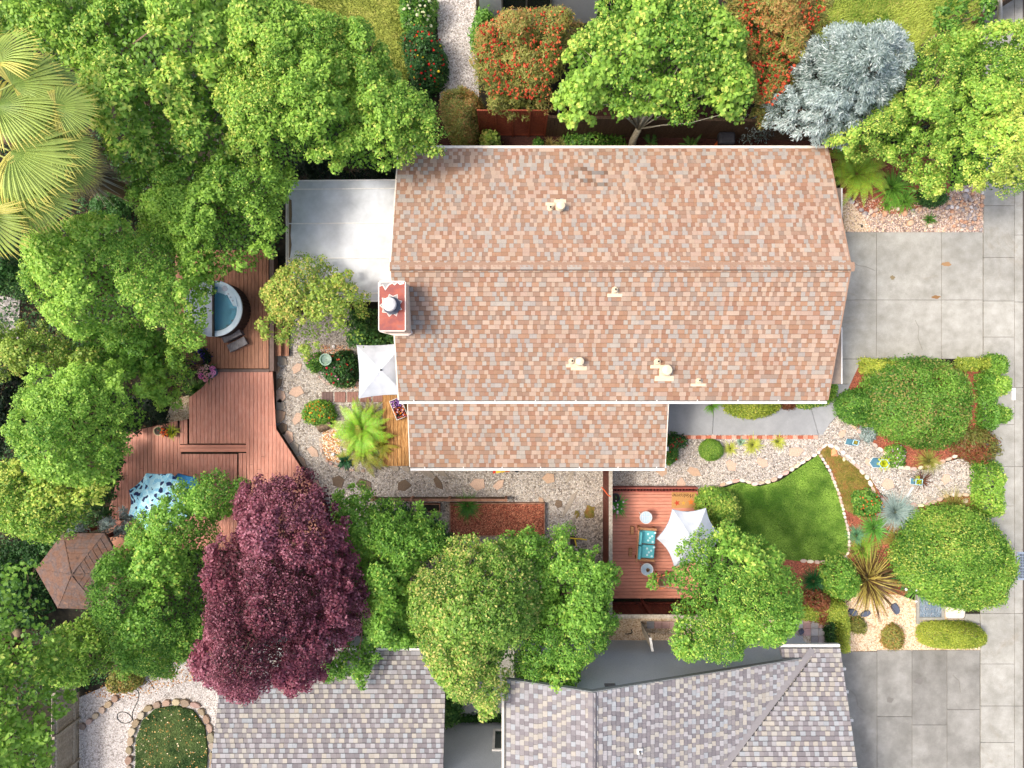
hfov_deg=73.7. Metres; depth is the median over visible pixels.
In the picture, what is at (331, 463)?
fern bed edging
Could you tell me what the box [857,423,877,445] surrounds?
silver plant
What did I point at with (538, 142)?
shrub
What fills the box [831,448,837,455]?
rock
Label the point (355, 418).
tree fern
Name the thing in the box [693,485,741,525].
yellow shrub
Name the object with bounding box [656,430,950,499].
front flagstones
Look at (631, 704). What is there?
house
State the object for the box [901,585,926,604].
agapanthus
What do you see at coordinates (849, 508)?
mossy bed
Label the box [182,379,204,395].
liriope
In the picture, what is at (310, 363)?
flowering shrub
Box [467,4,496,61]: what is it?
green shrub
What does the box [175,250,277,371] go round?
tub deck
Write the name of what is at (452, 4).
gravel path
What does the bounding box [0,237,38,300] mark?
bushy tree
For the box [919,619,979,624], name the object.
concrete strip
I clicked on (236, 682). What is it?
plum tree
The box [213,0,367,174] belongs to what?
maple tree
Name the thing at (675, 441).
flowering shrub
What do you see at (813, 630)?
paver patio
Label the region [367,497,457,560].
understory shrub
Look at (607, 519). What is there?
fence
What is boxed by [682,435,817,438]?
brick edging
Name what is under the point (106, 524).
silver shrub
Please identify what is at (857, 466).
stone edging
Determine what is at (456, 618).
blossoming tree
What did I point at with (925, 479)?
potted plant
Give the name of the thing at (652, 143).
fern
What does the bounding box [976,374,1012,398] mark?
hedge ball
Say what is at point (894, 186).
daylily
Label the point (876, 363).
hedge
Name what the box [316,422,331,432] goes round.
log
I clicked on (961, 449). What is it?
barberry
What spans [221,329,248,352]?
tub steps
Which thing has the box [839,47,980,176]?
ground cover
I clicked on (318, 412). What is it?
marigold bush
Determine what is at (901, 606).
tan gravel yard
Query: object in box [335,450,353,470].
hosta
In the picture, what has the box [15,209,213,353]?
maple tree
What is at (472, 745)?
flat roof
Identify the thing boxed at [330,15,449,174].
maple tree
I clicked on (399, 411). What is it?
flower crate
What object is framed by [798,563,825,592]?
liriope
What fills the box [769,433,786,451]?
golden grass
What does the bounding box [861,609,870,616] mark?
slate rock
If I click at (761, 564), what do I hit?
shade tree
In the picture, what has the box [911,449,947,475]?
feather grass
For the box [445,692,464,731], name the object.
courtyard shrub
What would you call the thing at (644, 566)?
side table
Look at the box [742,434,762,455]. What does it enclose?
golden grass
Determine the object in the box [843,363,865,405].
mulch strip
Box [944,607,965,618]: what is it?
utility box
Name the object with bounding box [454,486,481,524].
liriope
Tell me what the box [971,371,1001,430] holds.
hedge
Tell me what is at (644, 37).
citrus tree
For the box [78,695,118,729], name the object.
block edging
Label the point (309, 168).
understory shrub
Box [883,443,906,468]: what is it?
flowering shrub
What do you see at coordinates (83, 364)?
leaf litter
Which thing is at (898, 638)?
barberry
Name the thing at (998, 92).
elm tree
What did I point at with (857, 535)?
soft plant
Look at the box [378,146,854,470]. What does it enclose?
house
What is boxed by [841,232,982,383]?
driveway
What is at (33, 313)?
ground cover
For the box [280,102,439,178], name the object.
ground cover
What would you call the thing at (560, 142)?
grass tuft
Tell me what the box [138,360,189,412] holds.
maple
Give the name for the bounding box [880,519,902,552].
feather grass
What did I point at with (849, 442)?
planter
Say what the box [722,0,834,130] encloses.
bottlebrush
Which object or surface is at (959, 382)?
dome shrub
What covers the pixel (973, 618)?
concrete pad
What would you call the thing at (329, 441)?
pebble mulch
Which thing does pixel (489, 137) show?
jade plant
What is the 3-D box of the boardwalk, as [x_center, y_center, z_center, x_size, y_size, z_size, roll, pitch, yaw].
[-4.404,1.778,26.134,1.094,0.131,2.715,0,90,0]
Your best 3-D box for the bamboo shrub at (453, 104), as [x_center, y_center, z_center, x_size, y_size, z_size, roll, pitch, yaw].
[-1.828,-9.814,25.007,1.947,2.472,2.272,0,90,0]
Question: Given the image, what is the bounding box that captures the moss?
[825,448,870,504]
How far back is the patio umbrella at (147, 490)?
23.87 m
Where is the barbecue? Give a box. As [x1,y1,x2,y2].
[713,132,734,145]
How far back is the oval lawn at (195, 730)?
26.08 m
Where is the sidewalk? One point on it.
(1001, 698)
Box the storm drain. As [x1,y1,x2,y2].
[1017,552,1023,579]
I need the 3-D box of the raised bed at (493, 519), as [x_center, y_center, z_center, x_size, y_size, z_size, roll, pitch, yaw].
[-0.561,5.160,26.075,3.630,0.250,1.273,0,90,0]
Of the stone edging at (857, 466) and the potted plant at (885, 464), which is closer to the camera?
the potted plant at (885, 464)
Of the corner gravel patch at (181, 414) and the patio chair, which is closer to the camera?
the patio chair
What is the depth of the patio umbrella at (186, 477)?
24.24 m
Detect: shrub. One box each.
[0,538,56,632]
[66,517,104,531]
[80,317,172,379]
[81,432,132,528]
[89,191,135,228]
[97,505,134,541]
[105,665,146,694]
[113,393,169,436]
[292,152,395,179]
[304,351,324,373]
[345,305,393,348]
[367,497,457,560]
[397,0,439,34]
[438,85,487,145]
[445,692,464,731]
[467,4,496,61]
[532,136,543,145]
[561,131,627,145]
[666,431,688,453]
[666,447,678,465]
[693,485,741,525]
[698,439,723,460]
[739,116,774,143]
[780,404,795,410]
[815,552,862,600]
[831,388,871,429]
[850,614,867,634]
[857,353,975,452]
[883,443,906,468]
[884,500,1020,612]
[913,188,950,208]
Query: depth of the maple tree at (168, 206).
20.89 m
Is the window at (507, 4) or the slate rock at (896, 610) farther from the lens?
the slate rock at (896, 610)
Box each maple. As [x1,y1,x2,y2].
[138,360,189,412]
[164,323,204,393]
[254,251,370,361]
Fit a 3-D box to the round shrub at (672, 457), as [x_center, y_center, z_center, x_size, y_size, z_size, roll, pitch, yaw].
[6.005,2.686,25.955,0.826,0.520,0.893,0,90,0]
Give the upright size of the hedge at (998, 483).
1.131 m
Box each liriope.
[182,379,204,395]
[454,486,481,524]
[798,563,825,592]
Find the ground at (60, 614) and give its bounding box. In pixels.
[0,0,1022,767]
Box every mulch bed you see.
[780,452,978,598]
[828,145,949,213]
[847,366,981,467]
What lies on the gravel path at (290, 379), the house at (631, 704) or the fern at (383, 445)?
the fern at (383, 445)
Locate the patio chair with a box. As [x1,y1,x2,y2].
[655,571,672,588]
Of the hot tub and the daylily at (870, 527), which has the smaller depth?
the hot tub
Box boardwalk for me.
[382,395,408,465]
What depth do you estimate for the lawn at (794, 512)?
26.17 m
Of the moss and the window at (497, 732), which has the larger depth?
the moss
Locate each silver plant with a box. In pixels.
[736,436,746,446]
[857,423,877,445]
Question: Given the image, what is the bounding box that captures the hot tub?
[184,280,250,337]
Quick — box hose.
[117,690,138,723]
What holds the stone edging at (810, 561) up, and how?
on the mulch bed at (855, 519)
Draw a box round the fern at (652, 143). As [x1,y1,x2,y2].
[643,134,656,145]
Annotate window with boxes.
[492,728,501,750]
[501,0,551,11]
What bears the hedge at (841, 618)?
on the ground at (60, 614)
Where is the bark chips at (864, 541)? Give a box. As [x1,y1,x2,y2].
[780,448,973,599]
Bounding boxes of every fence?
[51,686,80,767]
[371,496,506,501]
[544,115,850,139]
[603,471,612,614]
[613,598,717,617]
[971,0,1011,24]
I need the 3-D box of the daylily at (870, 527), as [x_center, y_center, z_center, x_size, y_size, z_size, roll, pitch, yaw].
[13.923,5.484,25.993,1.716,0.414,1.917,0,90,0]
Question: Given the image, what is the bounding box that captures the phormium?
[823,539,910,625]
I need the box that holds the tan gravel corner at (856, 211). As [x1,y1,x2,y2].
[842,193,870,231]
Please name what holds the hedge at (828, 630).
on the narrow gravel strip at (626, 625)
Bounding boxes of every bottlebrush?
[469,4,583,123]
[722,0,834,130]
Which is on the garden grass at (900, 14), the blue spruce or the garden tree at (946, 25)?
the garden tree at (946, 25)
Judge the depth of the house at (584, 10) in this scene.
24.99 m
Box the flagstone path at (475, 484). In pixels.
[274,356,577,531]
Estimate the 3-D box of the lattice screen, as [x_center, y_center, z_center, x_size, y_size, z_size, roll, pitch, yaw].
[0.029,-9.518,24.950,2.497,2.500,0.060,0,90,0]
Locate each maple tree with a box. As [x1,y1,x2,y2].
[0,319,99,382]
[0,357,150,489]
[0,455,118,545]
[0,559,77,767]
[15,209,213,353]
[30,609,178,688]
[83,467,250,679]
[124,158,298,296]
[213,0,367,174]
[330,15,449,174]
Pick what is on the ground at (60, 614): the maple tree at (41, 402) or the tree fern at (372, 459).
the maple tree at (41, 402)
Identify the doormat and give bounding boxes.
[672,492,695,507]
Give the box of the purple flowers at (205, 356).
[192,347,212,365]
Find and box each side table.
[639,511,651,523]
[640,563,652,575]
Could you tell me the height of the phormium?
0.832 m
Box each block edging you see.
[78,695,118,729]
[125,698,213,767]
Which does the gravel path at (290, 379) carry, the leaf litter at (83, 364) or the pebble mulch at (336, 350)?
the pebble mulch at (336, 350)
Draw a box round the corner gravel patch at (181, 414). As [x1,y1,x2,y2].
[166,395,188,421]
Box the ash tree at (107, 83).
[0,0,255,182]
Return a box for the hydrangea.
[196,360,215,384]
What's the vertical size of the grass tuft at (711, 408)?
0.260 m
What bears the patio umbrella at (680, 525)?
on the front deck at (655, 502)
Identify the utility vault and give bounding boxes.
[915,594,943,623]
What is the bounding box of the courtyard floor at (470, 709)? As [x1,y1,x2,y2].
[455,680,501,716]
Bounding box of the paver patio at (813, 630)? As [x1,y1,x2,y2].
[647,620,830,642]
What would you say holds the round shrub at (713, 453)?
on the front gravel path at (959, 468)
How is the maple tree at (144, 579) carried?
on the ground at (60, 614)
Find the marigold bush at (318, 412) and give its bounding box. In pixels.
[300,397,339,426]
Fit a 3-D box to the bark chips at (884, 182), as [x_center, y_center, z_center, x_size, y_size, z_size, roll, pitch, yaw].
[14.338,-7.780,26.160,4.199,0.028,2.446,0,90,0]
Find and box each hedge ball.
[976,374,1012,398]
[979,352,1010,375]
[987,403,1014,423]
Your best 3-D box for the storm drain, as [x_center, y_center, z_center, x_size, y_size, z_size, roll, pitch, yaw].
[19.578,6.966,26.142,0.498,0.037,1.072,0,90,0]
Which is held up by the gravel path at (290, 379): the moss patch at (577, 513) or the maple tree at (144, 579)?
the moss patch at (577, 513)
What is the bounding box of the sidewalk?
[980,0,1022,767]
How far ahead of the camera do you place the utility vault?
26.11 m
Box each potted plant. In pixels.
[158,425,179,440]
[877,455,890,470]
[910,471,931,489]
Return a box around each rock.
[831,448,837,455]
[848,609,857,615]
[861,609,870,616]
[891,603,899,614]
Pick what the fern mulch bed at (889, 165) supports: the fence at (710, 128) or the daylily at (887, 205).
the daylily at (887, 205)
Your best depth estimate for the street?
26.20 m
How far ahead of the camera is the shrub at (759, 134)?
25.53 m
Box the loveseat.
[628,525,656,562]
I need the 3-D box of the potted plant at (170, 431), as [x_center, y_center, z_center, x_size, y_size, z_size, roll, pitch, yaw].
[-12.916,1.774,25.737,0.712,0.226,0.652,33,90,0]
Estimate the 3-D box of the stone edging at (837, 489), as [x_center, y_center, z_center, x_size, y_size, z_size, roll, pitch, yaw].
[12.428,4.571,26.149,0.500,0.103,4.245,-14,90,0]
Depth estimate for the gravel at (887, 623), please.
26.17 m
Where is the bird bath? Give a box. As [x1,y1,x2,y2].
[319,353,331,365]
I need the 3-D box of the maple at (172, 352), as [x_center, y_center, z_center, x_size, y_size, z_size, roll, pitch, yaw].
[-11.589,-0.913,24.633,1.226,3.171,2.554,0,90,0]
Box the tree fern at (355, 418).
[325,397,393,462]
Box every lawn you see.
[136,705,207,767]
[289,0,409,99]
[712,456,847,560]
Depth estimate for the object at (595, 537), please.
26.17 m
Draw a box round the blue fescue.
[873,486,924,534]
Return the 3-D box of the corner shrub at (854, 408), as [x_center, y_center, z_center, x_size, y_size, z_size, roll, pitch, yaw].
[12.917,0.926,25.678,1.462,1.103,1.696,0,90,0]
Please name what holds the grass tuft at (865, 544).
on the mulch bed at (855, 519)
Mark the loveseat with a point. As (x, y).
(646, 536)
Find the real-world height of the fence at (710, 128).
1.832 m
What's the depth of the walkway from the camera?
26.15 m
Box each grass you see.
[723,439,738,456]
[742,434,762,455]
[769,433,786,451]
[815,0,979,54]
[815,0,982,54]
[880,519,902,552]
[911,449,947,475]
[925,482,972,522]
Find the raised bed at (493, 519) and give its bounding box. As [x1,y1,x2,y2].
[449,502,544,536]
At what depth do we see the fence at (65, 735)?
25.47 m
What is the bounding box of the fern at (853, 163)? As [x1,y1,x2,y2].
[831,142,865,177]
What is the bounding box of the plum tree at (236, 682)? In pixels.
[186,466,372,706]
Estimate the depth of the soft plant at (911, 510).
26.09 m
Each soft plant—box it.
[845,524,868,546]
[904,504,920,520]
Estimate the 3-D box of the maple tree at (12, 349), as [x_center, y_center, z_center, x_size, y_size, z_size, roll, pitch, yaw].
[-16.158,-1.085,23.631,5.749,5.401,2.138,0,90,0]
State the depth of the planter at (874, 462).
25.86 m
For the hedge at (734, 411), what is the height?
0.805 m
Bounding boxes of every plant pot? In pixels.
[153,426,163,435]
[613,493,619,501]
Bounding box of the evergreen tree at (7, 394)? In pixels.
[0,364,40,457]
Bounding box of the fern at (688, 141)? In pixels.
[680,134,701,145]
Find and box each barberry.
[878,622,905,651]
[949,424,1003,466]
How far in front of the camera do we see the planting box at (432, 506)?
25.95 m
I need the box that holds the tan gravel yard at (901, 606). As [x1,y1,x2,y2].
[845,593,979,650]
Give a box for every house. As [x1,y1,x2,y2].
[211,636,444,767]
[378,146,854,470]
[479,0,598,22]
[502,634,857,767]
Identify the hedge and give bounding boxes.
[459,712,501,723]
[721,404,781,419]
[795,597,851,653]
[796,384,838,409]
[822,620,837,642]
[856,356,897,374]
[915,619,988,649]
[952,356,991,373]
[967,459,1007,519]
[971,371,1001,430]
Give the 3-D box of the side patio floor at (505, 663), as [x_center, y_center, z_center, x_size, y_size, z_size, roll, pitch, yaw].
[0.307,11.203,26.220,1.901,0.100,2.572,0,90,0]
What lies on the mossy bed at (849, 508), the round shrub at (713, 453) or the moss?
the moss
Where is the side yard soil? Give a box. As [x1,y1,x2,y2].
[401,108,831,159]
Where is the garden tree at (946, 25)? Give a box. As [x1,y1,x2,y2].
[920,0,997,48]
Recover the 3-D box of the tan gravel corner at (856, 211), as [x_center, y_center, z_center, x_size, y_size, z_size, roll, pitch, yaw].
[13.169,-6.642,26.197,0.990,0.050,1.722,-7,90,0]
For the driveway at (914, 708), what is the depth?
26.15 m
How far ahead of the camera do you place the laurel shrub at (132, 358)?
23.10 m
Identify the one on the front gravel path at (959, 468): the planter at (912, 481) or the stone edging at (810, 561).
the planter at (912, 481)
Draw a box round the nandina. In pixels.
[800,587,830,625]
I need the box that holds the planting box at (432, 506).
[422,503,440,511]
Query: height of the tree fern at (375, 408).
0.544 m
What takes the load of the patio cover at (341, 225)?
on the ground at (60, 614)
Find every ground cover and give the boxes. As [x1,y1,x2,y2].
[0,1,341,544]
[0,530,205,766]
[201,551,604,640]
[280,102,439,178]
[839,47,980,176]
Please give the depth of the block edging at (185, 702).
26.07 m
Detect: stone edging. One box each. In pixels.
[715,453,816,486]
[800,558,847,563]
[817,443,884,501]
[817,451,850,556]
[849,424,957,470]
[896,460,979,506]
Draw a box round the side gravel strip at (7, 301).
[0,295,19,338]
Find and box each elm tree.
[822,30,965,201]
[926,18,1023,199]
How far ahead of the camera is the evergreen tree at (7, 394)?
23.46 m
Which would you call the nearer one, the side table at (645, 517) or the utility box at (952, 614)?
the side table at (645, 517)
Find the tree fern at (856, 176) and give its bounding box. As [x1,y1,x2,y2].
[831,146,888,205]
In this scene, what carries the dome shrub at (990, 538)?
on the mulch bed at (855, 519)
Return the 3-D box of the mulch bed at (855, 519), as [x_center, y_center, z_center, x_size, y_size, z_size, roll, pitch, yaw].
[14.094,5.407,26.205,7.632,0.050,6.136,0,90,0]
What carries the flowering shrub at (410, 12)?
on the ground at (60, 614)
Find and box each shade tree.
[499,520,622,693]
[646,518,805,666]
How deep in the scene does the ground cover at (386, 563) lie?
26.07 m
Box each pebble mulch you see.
[320,345,357,388]
[321,427,340,462]
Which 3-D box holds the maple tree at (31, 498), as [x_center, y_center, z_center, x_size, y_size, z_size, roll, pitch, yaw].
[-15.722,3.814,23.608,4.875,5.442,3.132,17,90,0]
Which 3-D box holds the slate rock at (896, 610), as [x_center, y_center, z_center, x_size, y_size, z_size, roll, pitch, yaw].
[14.680,8.600,26.125,0.258,0.110,0.414,-28,90,0]
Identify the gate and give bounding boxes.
[641,622,653,650]
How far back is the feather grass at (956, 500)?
26.05 m
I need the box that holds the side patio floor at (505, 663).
[496,644,513,679]
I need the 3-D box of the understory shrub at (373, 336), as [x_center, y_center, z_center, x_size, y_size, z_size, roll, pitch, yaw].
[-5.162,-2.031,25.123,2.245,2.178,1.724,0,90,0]
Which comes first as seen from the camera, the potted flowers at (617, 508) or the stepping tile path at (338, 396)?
the potted flowers at (617, 508)
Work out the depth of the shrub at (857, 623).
25.88 m
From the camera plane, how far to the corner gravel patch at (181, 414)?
26.18 m
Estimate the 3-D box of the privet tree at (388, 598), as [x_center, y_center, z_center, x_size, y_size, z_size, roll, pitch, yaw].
[-4.217,6.805,23.394,4.541,5.688,7.087,0,90,0]
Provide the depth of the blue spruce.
21.59 m
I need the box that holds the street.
[1023,0,1023,767]
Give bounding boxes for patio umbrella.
[128,473,186,528]
[175,473,208,517]
[357,344,396,398]
[657,508,718,566]
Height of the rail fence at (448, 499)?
0.640 m
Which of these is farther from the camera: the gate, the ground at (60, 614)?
the ground at (60, 614)
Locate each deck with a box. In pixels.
[109,372,327,549]
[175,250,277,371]
[613,486,699,597]
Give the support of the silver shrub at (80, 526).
on the ground at (60, 614)
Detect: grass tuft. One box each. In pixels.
[544,138,556,145]
[555,136,567,145]
[704,404,722,415]
[844,529,885,563]
[920,210,937,228]
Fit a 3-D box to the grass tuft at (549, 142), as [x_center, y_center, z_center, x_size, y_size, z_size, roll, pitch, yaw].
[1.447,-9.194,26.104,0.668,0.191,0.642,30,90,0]
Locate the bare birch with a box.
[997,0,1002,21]
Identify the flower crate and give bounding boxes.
[389,398,407,419]
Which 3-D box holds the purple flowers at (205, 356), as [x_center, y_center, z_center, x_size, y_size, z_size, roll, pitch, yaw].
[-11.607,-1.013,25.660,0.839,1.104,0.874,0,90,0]
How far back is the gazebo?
23.67 m
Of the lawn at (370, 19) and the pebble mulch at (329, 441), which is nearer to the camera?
the pebble mulch at (329, 441)
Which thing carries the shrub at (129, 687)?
on the white gravel yard at (114, 728)
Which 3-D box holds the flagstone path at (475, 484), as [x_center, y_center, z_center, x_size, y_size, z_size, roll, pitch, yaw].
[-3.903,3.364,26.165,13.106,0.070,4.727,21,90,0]
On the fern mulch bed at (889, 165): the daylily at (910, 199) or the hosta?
the daylily at (910, 199)
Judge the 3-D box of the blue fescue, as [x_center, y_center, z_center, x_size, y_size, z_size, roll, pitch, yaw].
[14.667,4.909,25.928,2.497,0.544,2.392,0,90,0]
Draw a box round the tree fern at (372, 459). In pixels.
[335,423,393,478]
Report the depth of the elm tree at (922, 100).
22.22 m
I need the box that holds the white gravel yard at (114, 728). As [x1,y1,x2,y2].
[79,654,218,767]
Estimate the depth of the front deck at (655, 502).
26.02 m
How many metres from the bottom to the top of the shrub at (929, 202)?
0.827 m
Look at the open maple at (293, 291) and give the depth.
22.18 m
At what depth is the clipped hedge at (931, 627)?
25.50 m
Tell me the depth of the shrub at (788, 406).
25.94 m
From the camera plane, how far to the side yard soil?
26.19 m
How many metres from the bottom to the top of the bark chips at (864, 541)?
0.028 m
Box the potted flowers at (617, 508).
[613,494,627,519]
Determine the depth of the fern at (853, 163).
25.69 m
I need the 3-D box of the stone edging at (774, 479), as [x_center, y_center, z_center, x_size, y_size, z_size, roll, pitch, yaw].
[9.647,3.578,26.148,4.438,0.103,0.558,-18,90,0]
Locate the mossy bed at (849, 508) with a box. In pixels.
[821,446,876,514]
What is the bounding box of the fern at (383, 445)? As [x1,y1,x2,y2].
[374,432,398,460]
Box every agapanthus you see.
[886,567,922,594]
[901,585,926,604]
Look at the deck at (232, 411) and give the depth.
25.75 m
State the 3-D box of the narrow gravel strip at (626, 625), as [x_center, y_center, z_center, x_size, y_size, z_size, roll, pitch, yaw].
[6.826,9.578,26.205,10.738,0.050,1.246,0,90,0]
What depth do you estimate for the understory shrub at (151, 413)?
25.41 m
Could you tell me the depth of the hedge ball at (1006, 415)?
25.55 m
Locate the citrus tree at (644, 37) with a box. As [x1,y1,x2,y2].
[550,0,757,145]
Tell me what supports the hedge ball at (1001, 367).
on the sidewalk
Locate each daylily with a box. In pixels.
[856,509,891,548]
[870,164,914,210]
[877,195,894,212]
[892,187,919,215]
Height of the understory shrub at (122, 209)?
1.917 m
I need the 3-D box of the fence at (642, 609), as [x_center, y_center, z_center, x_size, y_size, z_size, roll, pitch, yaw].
[5.622,8.307,25.309,4.053,1.782,0.160,0,90,0]
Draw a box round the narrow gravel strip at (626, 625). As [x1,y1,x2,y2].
[550,618,818,642]
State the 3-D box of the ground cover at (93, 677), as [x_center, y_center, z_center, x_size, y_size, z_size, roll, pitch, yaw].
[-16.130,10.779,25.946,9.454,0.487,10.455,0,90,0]
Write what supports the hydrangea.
in the plant pot
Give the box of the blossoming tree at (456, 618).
[405,532,542,722]
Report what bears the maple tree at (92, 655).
on the ground at (60, 614)
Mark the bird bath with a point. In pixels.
(325, 359)
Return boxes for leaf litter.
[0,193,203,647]
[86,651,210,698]
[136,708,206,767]
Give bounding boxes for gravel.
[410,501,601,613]
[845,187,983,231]
[846,595,977,650]
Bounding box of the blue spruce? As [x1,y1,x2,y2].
[760,17,916,150]
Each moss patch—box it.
[574,510,579,518]
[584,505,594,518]
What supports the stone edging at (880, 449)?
on the corner mulch bed at (915, 451)
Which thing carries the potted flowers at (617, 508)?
in the plant pot at (616, 497)
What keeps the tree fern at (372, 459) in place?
on the gravel path at (290, 379)
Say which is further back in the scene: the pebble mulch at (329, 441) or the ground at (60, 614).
the ground at (60, 614)
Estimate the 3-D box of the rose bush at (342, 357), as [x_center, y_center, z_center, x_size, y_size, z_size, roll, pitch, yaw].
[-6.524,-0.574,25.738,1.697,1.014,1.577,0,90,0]
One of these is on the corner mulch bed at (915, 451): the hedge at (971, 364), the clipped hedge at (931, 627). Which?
the hedge at (971, 364)
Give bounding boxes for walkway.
[667,380,851,434]
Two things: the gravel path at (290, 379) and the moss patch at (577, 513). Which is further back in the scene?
the gravel path at (290, 379)
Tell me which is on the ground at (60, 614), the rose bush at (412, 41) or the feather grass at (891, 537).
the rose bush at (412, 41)
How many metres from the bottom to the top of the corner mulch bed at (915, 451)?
0.050 m
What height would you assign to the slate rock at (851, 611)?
0.110 m
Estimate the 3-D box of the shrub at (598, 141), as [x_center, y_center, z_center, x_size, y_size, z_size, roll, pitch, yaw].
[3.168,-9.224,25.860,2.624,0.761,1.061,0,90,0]
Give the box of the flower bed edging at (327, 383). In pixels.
[315,372,357,389]
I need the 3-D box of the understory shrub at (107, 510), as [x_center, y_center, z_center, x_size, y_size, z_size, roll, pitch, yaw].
[-14.899,3.652,25.366,1.282,1.704,3.988,19,90,0]
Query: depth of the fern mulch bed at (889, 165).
26.17 m
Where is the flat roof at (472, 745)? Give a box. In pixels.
[444,723,501,767]
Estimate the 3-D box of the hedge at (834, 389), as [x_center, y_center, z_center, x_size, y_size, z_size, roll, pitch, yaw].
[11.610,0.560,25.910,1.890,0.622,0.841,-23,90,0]
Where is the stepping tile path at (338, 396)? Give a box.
[322,392,381,401]
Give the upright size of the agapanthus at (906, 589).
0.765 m
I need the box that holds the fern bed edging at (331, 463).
[319,438,381,471]
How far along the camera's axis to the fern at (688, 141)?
25.85 m
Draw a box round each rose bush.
[320,349,358,389]
[397,21,450,99]
[849,487,884,518]
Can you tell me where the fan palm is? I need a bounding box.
[0,27,180,258]
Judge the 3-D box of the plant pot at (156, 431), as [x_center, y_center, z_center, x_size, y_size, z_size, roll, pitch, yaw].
[-13.368,1.775,25.930,0.350,0.300,0.346,0,90,0]
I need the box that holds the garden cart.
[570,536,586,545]
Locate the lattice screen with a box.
[477,109,548,136]
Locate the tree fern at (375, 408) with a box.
[359,397,382,429]
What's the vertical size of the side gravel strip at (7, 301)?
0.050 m
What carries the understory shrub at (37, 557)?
on the ground at (60, 614)
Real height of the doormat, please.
0.016 m
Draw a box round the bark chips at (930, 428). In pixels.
[864,367,981,467]
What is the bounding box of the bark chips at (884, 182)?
[833,152,931,212]
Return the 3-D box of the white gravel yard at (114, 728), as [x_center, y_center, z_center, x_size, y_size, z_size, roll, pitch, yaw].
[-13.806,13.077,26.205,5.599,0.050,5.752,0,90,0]
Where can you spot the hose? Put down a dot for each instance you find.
(129, 714)
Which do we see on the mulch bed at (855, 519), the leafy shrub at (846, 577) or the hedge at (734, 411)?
the leafy shrub at (846, 577)
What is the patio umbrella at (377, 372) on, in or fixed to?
on the gravel path at (290, 379)
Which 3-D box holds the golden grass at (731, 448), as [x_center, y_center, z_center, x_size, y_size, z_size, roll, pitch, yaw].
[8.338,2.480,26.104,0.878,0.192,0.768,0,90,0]
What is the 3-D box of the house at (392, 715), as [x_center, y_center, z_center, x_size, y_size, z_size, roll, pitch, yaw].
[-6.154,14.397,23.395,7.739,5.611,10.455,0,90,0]
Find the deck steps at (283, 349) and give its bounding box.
[275,290,289,355]
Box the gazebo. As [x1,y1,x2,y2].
[36,523,149,608]
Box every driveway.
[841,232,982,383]
[841,650,979,767]
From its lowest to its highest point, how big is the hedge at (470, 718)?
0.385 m
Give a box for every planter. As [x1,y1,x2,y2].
[844,438,859,445]
[869,457,889,467]
[910,478,922,484]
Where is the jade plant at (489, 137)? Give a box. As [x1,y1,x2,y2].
[478,127,501,145]
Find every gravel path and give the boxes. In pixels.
[273,303,602,583]
[437,0,478,97]
[613,411,974,504]
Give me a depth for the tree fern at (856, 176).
25.56 m
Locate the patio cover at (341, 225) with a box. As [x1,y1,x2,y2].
[286,179,394,308]
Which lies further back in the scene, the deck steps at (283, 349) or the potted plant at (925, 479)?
the deck steps at (283, 349)
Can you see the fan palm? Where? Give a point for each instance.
(52, 158)
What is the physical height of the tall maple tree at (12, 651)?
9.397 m
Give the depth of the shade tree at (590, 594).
21.77 m
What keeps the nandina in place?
on the mulch bed at (855, 519)
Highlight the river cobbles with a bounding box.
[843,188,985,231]
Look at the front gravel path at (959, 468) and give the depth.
26.18 m
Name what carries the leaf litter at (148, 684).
on the white gravel yard at (114, 728)
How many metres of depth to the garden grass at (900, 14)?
26.19 m
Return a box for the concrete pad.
[964,614,979,622]
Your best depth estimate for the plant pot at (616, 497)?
25.77 m
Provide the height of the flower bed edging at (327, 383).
0.061 m
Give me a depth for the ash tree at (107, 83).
19.67 m
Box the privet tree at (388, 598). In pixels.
[321,480,450,690]
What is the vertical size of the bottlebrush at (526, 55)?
4.165 m

